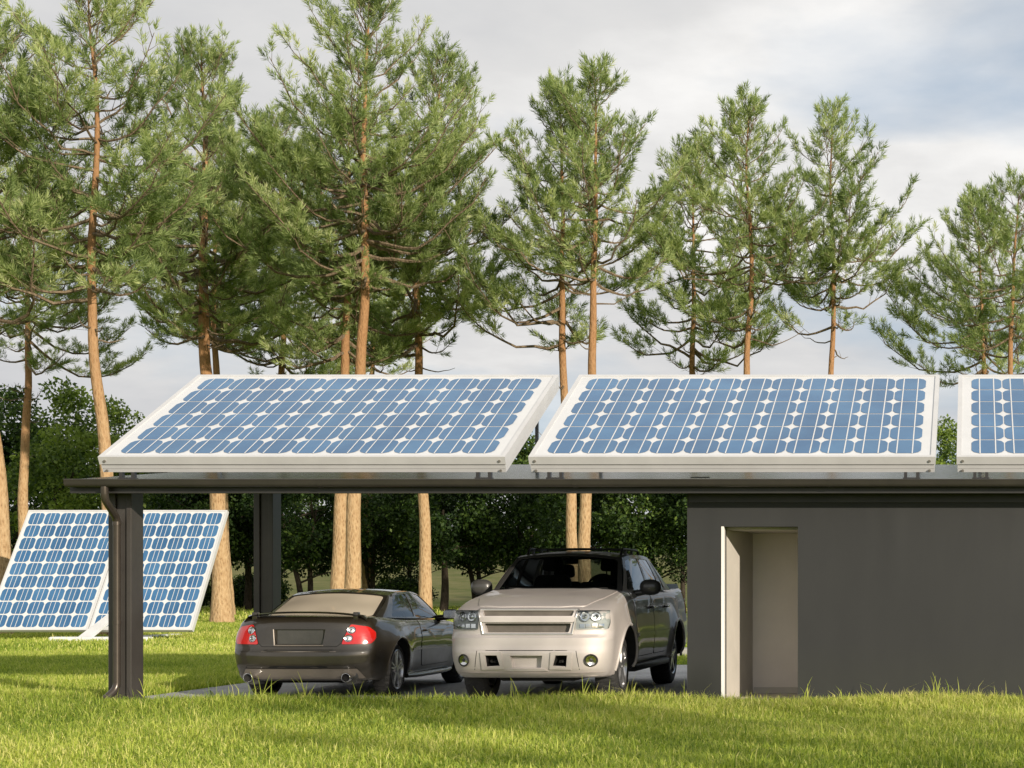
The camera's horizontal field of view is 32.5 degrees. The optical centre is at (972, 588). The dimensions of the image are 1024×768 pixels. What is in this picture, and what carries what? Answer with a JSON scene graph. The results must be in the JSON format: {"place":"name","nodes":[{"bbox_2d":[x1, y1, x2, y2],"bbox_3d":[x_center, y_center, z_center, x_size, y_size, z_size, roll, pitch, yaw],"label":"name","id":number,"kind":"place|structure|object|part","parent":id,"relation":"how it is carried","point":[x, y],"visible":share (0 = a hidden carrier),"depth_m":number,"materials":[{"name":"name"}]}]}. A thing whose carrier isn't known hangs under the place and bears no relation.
{"place":"outdoors","nodes":[
{"label":"outdoors","id":0,"kind":"place"},
{"bbox_2d":[145,665,686,700],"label":"carport pavement","id":1,"kind":"structure","parent":0,"point":[427,684],"depth_m":22.05,"materials":[{"name":"concrete"}]},
{"bbox_2d":[235,588,463,695],"bbox_3d":[-8.086,0.666,21.813,2.160,1.353,4.772,0,0,-2],"label":"coupe car","id":2,"kind":"object","parent":1,"relation":"on","point":[385,641],"visible":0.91,"depth_m":19.79,"materials":[{"name":"brown metal"}]},
{"bbox_3d":[-8.756,0.219,21.018,0.143,0.300,0.815,0,0,-2],"label":"side window","id":3,"kind":"part","parent":2,"relation":"part of","materials":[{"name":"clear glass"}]},
{"bbox_3d":[-8.049,0.196,20.480,1.341,0.311,0.779,0,0,-2],"label":"rear window frame","id":4,"kind":"part","parent":2,"relation":"part of","materials":[{"name":"brown metal"}]},
{"bbox_3d":[-8.049,0.200,20.471,1.248,0.280,0.702,0,0,-2],"label":"rear window","id":5,"kind":"part","parent":2,"relation":"part of","materials":[{"name":"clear glass"}]},
{"bbox_3d":[-7.373,0.211,20.979,0.172,0.348,1.020,0,0,-2],"label":"side window frame","id":6,"kind":"part","parent":2,"relation":"part of","materials":[{"name":"brown metal"}]},
{"bbox_3d":[-7.410,0.225,22.123,0.182,0.379,1.350,0,0,-2],"label":"side window frame","id":7,"kind":"part","parent":2,"relation":"part of","materials":[{"name":"brown metal"}]},
{"bbox_3d":[-7.247,0.703,22.054,0.141,0.594,1.431,0,0,-2],"label":"door","id":8,"kind":"part","parent":2,"relation":"part of","materials":[{"name":"brown metal"}]},
{"bbox_2d":[63,465,1023,700],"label":"carport","id":9,"kind":"object","parent":1,"relation":"on","point":[122,500],"visible":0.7,"depth_m":19.00,"materials":[{"name":"metal"}]},
{"bbox_2d":[98,375,559,477],"bbox_3d":[-7.766,-2.042,20.219,4.710,1.516,2.546,0,0,0],"label":"solar panel","id":10,"kind":"object","parent":9,"relation":"on","point":[478,424],"visible":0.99,"depth_m":19.86,"materials":[{"name":"glass"}]},
{"bbox_2d":[528,375,939,477],"bbox_3d":[-2.787,-2.042,20.219,4.710,1.516,2.546,0,0,0],"label":"solar panel","id":11,"kind":"object","parent":9,"relation":"on","point":[743,423],"visible":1,"depth_m":19.85,"materials":[{"name":"glass"}]},
{"bbox_2d":[957,375,1023,477],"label":"solar panel","id":12,"kind":"object","parent":9,"relation":"on","point":[990,427],"visible":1,"depth_m":19.88,"materials":[{"name":"glass"}]},
{"bbox_2d":[452,548,686,698],"bbox_3d":[-5.140,0.404,21.617,2.400,1.879,5.565,0,0,0],"label":"pickup truck","id":13,"kind":"object","parent":1,"relation":"on","point":[553,620],"visible":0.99,"depth_m":19.43,"materials":[{"name":"beige metal"}]},
{"bbox_3d":[-5.910,-0.201,20.920,0.208,0.482,1.300,0,0,0],"label":"side window frame","id":14,"kind":"part","parent":13,"relation":"part of","materials":[{"name":"beige metal"}]},
{"bbox_3d":[-5.917,-0.189,20.994,0.171,0.412,1.065,0,0,0],"label":"side window","id":15,"kind":"part","parent":13,"relation":"part of","materials":[{"name":"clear glass"}]},
{"bbox_3d":[-5.924,-0.209,21.965,0.182,0.472,0.870,0,0,0],"label":"side window frame","id":16,"kind":"part","parent":13,"relation":"part of","materials":[{"name":"black metal"}]},
{"bbox_3d":[-5.930,-0.196,21.951,0.146,0.391,0.729,0,0,0],"label":"side window","id":17,"kind":"part","parent":13,"relation":"part of","materials":[{"name":"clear glass"}]},
{"bbox_3d":[-5.985,-0.205,22.698,0.150,0.449,0.791,0,0,-15],"label":"side window frame","id":18,"kind":"part","parent":13,"relation":"part of","materials":[{"name":"black metal"}]},
{"bbox_3d":[-5.140,-0.231,22.600,1.746,0.497,0.400,0,0,0],"label":"rear window frame","id":19,"kind":"part","parent":13,"relation":"part of","materials":[{"name":"black metal"}]},
{"bbox_3d":[-5.140,-0.218,22.609,1.466,0.390,0.309,0,0,0],"label":"rear window","id":20,"kind":"part","parent":13,"relation":"part of","materials":[{"name":"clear glass"}]},
{"bbox_3d":[-4.370,-0.201,20.920,0.208,0.482,1.300,0,0,0],"label":"side window frame","id":21,"kind":"part","parent":13,"relation":"part of","materials":[{"name":"black metal"}]},
{"bbox_3d":[-4.229,0.438,20.942,0.159,0.805,1.136,0,0,0],"label":"door","id":22,"kind":"part","parent":13,"relation":"part of","materials":[{"name":"black metal"}]},
{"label":"side window frame","id":23,"kind":"part","parent":13,"relation":"part of","materials":[{"name":"black metal"}]},
{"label":"side window frame","id":24,"kind":"part","parent":13,"relation":"part of","materials":[{"name":"black metal"}]},
{"bbox_3d":[-4.229,0.433,22.058,0.161,0.814,1.015,0,0,0],"label":"door","id":25,"kind":"part","parent":13,"relation":"part of","materials":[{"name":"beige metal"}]},
{"bbox_2d":[11,545,996,767],"bbox_3d":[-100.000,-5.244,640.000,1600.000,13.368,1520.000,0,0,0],"label":"ground","id":26,"kind":"structure","parent":0,"point":[460,594],"depth_m":158.86,"materials":[{"name":"green plant"}]},
{"bbox_2d":[4,450,11,471],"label":"broadleaf tree","id":27,"kind":"object","parent":26,"relation":"on","point":[7,461],"visible":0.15,"depth_m":93.49,"materials":[{"name":"green plant"}]},
{"bbox_2d":[0,384,88,555],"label":"broadleaf tree","id":28,"kind":"object","parent":26,"relation":"on","point":[9,445],"visible":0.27,"depth_m":91.93,"materials":[{"name":"green plant"}]},
{"bbox_2d":[9,471,92,544],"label":"broadleaf tree","id":29,"kind":"object","parent":26,"relation":"on","point":[35,496],"depth_m":112.89,"materials":[{"name":"green plant"}]},
{"bbox_2d":[64,731,79,744],"bbox_3d":[-7.382,1.239,13.424,0.216,0.201,0.107,0,0,32],"label":"grass tuft","id":30,"kind":"object","parent":26,"relation":"on","point":[75,741],"visible":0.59,"depth_m":13.42,"materials":[{"name":"green plant"}]},
{"bbox_2d":[0,154,153,536],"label":"pine tree","id":31,"kind":"object","parent":26,"relation":"on","point":[70,319],"visible":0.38,"depth_m":71.87,"materials":[{"name":"green plant"}]},
{"bbox_2d":[6,375,149,549],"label":"broadleaf tree","id":32,"kind":"object","parent":26,"relation":"on","point":[79,444],"visible":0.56,"depth_m":82.48,"materials":[{"name":"green plant"}]},
{"bbox_2d":[0,0,176,633],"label":"pine tree","id":33,"kind":"object","parent":26,"relation":"on","point":[8,151],"visible":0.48,"depth_m":46.86,"materials":[{"name":"green plant"}]},
{"bbox_2d":[87,677,106,693],"bbox_3d":[-10.662,1.174,20.007,0.248,0.333,0.116,0,0,-8],"label":"grass tuft","id":34,"kind":"object","parent":26,"relation":"on","point":[98,685],"visible":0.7,"depth_m":20.00,"materials":[{"name":"green plant"}]},
{"bbox_2d":[48,614,181,640],"bbox_3d":[-22.703,-0.115,43.200,4.900,2.900,4.400,0,0,0],"label":"panel stand","id":35,"kind":"object","parent":26,"relation":"on","point":[91,632],"visible":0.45,"depth_m":41.34,"materials":[{"name":"white metal"}]},
{"bbox_2d":[0,510,107,631],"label":"solar panel","id":36,"kind":"object","parent":35,"relation":"attached to","point":[54,577],"visible":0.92,"depth_m":42.94,"materials":[{"name":"glass"}]},
{"bbox_2d":[89,510,228,631],"bbox_3d":[-21.343,-0.500,43.039,2.660,3.229,2.092,0,0,0],"label":"solar panel","id":37,"kind":"object","parent":35,"relation":"attached to","point":[180,548],"visible":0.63,"depth_m":43.04,"materials":[{"name":"glass"}]},
{"bbox_2d":[0,0,237,635],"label":"pine tree","id":38,"kind":"object","parent":26,"relation":"on","point":[42,94],"visible":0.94,"depth_m":45.31,"materials":[{"name":"green plant"}]},
{"bbox_2d":[51,394,191,508],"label":"broadleaf tree","id":39,"kind":"object","parent":26,"relation":"on","point":[116,410],"visible":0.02,"depth_m":96.66,"materials":[{"name":"green plant"}]},
{"bbox_2d":[137,679,161,699],"bbox_3d":[-9.454,1.181,18.768,0.340,0.318,0.155,0,0,36],"label":"grass tuft","id":40,"kind":"object","parent":26,"relation":"on","point":[144,690],"visible":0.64,"depth_m":18.81,"materials":[{"name":"green plant"}]},
{"bbox_2d":[143,472,253,575],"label":"broadleaf tree","id":41,"kind":"object","parent":26,"relation":"on","point":[160,504],"visible":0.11,"depth_m":91.52,"materials":[{"name":"green plant"}]},
{"bbox_2d":[72,21,325,622],"bbox_3d":[-29.592,-10.210,63.202,9.222,23.212,8.832,0,0,0],"label":"pine tree","id":42,"kind":"object","parent":26,"relation":"on","point":[221,609],"visible":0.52,"depth_m":62.59,"materials":[{"name":"green plant"}]},
{"bbox_2d":[202,580,211,605],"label":"shrub","id":43,"kind":"object","parent":26,"relation":"on","point":[207,597],"visible":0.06,"depth_m":106.82,"materials":[{"name":"green plant"}]},
{"bbox_2d":[102,111,312,613],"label":"pine tree","id":44,"kind":"object","parent":26,"relation":"on","point":[267,302],"visible":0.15,"depth_m":73.36,"materials":[{"name":"green plant"}]},
{"bbox_2d":[188,495,253,606],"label":"broadleaf tree","id":45,"kind":"object","parent":26,"relation":"on","point":[234,561],"depth_m":107.80,"materials":[{"name":"green plant"}]},
{"bbox_2d":[171,494,309,609],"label":"broadleaf tree","id":46,"kind":"object","parent":26,"relation":"on","point":[246,559],"visible":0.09,"depth_m":94.34,"materials":[{"name":"green plant"}]},
{"bbox_2d":[232,572,292,608],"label":"shrub","id":47,"kind":"object","parent":26,"relation":"on","point":[239,587],"visible":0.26,"depth_m":102.18,"materials":[{"name":"green plant"}]},
{"bbox_2d":[250,672,277,698],"bbox_3d":[-8.055,1.137,18.646,0.366,0.406,0.119,0,0,-45],"label":"grass tuft","id":48,"kind":"object","parent":26,"relation":"on","point":[259,684],"visible":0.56,"depth_m":18.59,"materials":[{"name":"green plant"}]},
{"bbox_2d":[170,99,387,506],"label":"pine tree","id":49,"kind":"object","parent":26,"relation":"on","point":[322,369],"visible":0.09,"depth_m":77.36,"materials":[{"name":"green plant"}]},
{"bbox_2d":[251,501,320,580],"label":"broadleaf tree","id":50,"kind":"object","parent":26,"relation":"on","point":[284,576],"visible":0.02,"depth_m":116.38,"materials":[{"name":"green plant"}]},
{"bbox_2d":[291,673,314,697],"bbox_3d":[-7.602,1.136,18.596,0.262,0.408,0.145,0,0,-18],"label":"grass tuft","id":51,"kind":"object","parent":26,"relation":"on","point":[303,687],"visible":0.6,"depth_m":18.59,"materials":[{"name":"green plant"}]},
{"bbox_2d":[235,494,378,592],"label":"broadleaf tree","id":52,"kind":"object","parent":26,"relation":"on","point":[292,556],"visible":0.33,"depth_m":91.46,"materials":[{"name":"green plant"}]},
{"bbox_2d":[195,0,497,587],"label":"pine tree","id":53,"kind":"object","parent":26,"relation":"on","point":[282,157],"visible":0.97,"depth_m":56.95,"materials":[{"name":"green plant"}]},
{"bbox_2d":[293,494,400,570],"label":"broadleaf tree","id":54,"kind":"object","parent":26,"relation":"on","point":[309,501],"visible":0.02,"depth_m":106.97,"materials":[{"name":"green plant"}]},
{"bbox_2d":[239,90,472,588],"bbox_3d":[-23.522,-8.703,61.662,8.859,20.196,8.965,0,0,0],"label":"pine tree","id":55,"kind":"object","parent":26,"relation":"on","point":[344,355],"visible":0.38,"depth_m":60.76,"materials":[{"name":"green plant"}]},
{"bbox_2d":[293,278,437,587],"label":"pine tree","id":56,"kind":"object","parent":26,"relation":"on","point":[372,370],"visible":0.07,"depth_m":96.78,"materials":[{"name":"green plant"}]},
{"bbox_2d":[320,494,435,587],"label":"broadleaf tree","id":57,"kind":"object","parent":26,"relation":"on","point":[394,545],"visible":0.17,"depth_m":96.51,"materials":[{"name":"green plant"}]},
{"bbox_2d":[375,576,438,601],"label":"shrub","id":58,"kind":"object","parent":26,"relation":"on","point":[402,583],"visible":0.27,"depth_m":105.33,"materials":[{"name":"green plant"}]},
{"bbox_2d":[291,27,534,618],"bbox_3d":[-21.371,-10.239,63.596,8.738,23.274,11.174,0,0,0],"label":"pine tree","id":59,"kind":"object","parent":26,"relation":"on","point":[417,300],"visible":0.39,"depth_m":63.63,"materials":[{"name":"green plant"}]},
{"bbox_2d":[378,494,451,580],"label":"broadleaf tree","id":60,"kind":"object","parent":26,"relation":"on","point":[410,566],"visible":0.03,"depth_m":112.82,"materials":[{"name":"green plant"}]},
{"bbox_2d":[361,494,507,610],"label":"broadleaf tree","id":61,"kind":"object","parent":26,"relation":"on","point":[443,531],"visible":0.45,"depth_m":92.22,"materials":[{"name":"green plant"}]},
{"bbox_2d":[435,494,535,598],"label":"broadleaf tree","id":62,"kind":"object","parent":26,"relation":"on","point":[477,562],"visible":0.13,"depth_m":106.18,"materials":[{"name":"green plant"}]},
{"bbox_2d":[0,605,1023,767],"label":"grass","id":63,"kind":"structure","parent":26,"relation":"on","point":[45,706],"depth_m":15.25,"materials":[{"name":"green plant"}]},
{"bbox_2d":[454,431,591,572],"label":"broadleaf tree","id":64,"kind":"object","parent":26,"relation":"on","point":[519,545],"visible":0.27,"depth_m":94.08,"materials":[{"name":"green plant"}]},
{"bbox_2d":[436,64,686,577],"bbox_3d":[-14.869,-8.907,59.619,7.524,20.600,9.465,0,0,22],"label":"pine tree","id":65,"kind":"object","parent":26,"relation":"on","point":[493,288],"visible":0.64,"depth_m":59.40,"materials":[{"name":"green plant"}]},
{"bbox_2d":[504,494,638,561],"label":"broadleaf tree","id":66,"kind":"object","parent":26,"relation":"on","point":[552,510],"visible":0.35,"depth_m":90.76,"materials":[{"name":"green plant"}]},
{"bbox_2d":[473,49,690,582],"bbox_3d":[-13.373,-8.725,56.375,7.242,20.231,6.877,0,0,0],"label":"pine tree","id":67,"kind":"object","parent":26,"relation":"on","point":[641,213],"visible":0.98,"depth_m":56.13,"materials":[{"name":"green plant"}]},
{"bbox_2d":[561,494,669,564],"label":"broadleaf tree","id":68,"kind":"object","parent":26,"relation":"on","point":[598,562],"visible":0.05,"depth_m":107.15,"materials":[{"name":"green plant"}]},
{"bbox_2d":[600,494,686,577],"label":"broadleaf tree","id":69,"kind":"object","parent":26,"relation":"on","point":[645,540],"visible":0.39,"depth_m":92.06,"materials":[{"name":"green plant"}]},
{"bbox_2d":[641,499,686,597],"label":"broadleaf tree","id":70,"kind":"object","parent":26,"relation":"on","point":[683,579],"visible":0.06,"depth_m":113.84,"materials":[{"name":"green plant"}]},
{"bbox_2d":[656,494,686,565],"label":"broadleaf tree","id":71,"kind":"object","parent":26,"relation":"on","point":[679,520],"visible":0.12,"depth_m":91.10,"materials":[{"name":"green plant"}]},
{"bbox_2d":[609,127,793,374],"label":"pine tree","id":72,"kind":"object","parent":26,"relation":"on","point":[693,151],"visible":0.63,"depth_m":69.69,"materials":[{"name":"green plant"}]},
{"bbox_2d":[625,80,879,374],"bbox_3d":[-7.928,-8.605,60.240,9.310,20.007,6.292,0,0,14],"label":"pine tree","id":73,"kind":"object","parent":26,"relation":"on","point":[679,262],"visible":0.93,"depth_m":59.56,"materials":[{"name":"green plant"}]},
{"bbox_2d":[818,743,827,760],"bbox_3d":[-1.115,1.248,12.397,0.123,0.183,0.073,0,0,42],"label":"grass tuft","id":74,"kind":"object","parent":26,"relation":"on","point":[825,752],"visible":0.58,"depth_m":12.40,"materials":[{"name":"green plant"}]},
{"bbox_2d":[719,92,934,374],"bbox_3d":[-5.629,-8.567,61.223,7.619,19.927,6.865,0,0,19],"label":"pine tree","id":75,"kind":"object","parent":26,"relation":"on","point":[796,292],"visible":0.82,"depth_m":60.70,"materials":[{"name":"green plant"}]},
{"bbox_2d":[687,477,1023,701],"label":"store building","id":76,"kind":"structure","parent":26,"relation":"on","point":[790,595],"depth_m":19.10,"materials":[{"name":"concrete"}]},
{"bbox_2d":[926,672,939,695],"bbox_3d":[-0.419,1.138,18.559,0.220,0.404,0.214,0,0,-26],"label":"grass tuft","id":77,"kind":"object","parent":26,"relation":"on","point":[937,688],"visible":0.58,"depth_m":18.55,"materials":[{"name":"green plant"}]},
{"bbox_2d":[868,180,1023,390],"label":"pine tree","id":78,"kind":"object","parent":26,"relation":"on","point":[912,315],"visible":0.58,"depth_m":65.43,"materials":[{"name":"green plant"}]},
{"bbox_2d":[935,413,957,464],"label":"broadleaf tree","id":79,"kind":"object","parent":26,"relation":"on","point":[945,444],"visible":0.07,"depth_m":89.73,"materials":[{"name":"green plant"}]},
{"bbox_2d":[922,162,1023,374],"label":"pine tree","id":80,"kind":"object","parent":26,"relation":"on","point":[1005,239],"visible":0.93,"depth_m":59.82,"materials":[{"name":"green plant"}]},
{"bbox_2d":[0,0,1023,542],"label":"sky","id":81,"kind":"structure","parent":0,"point":[942,81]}
]}

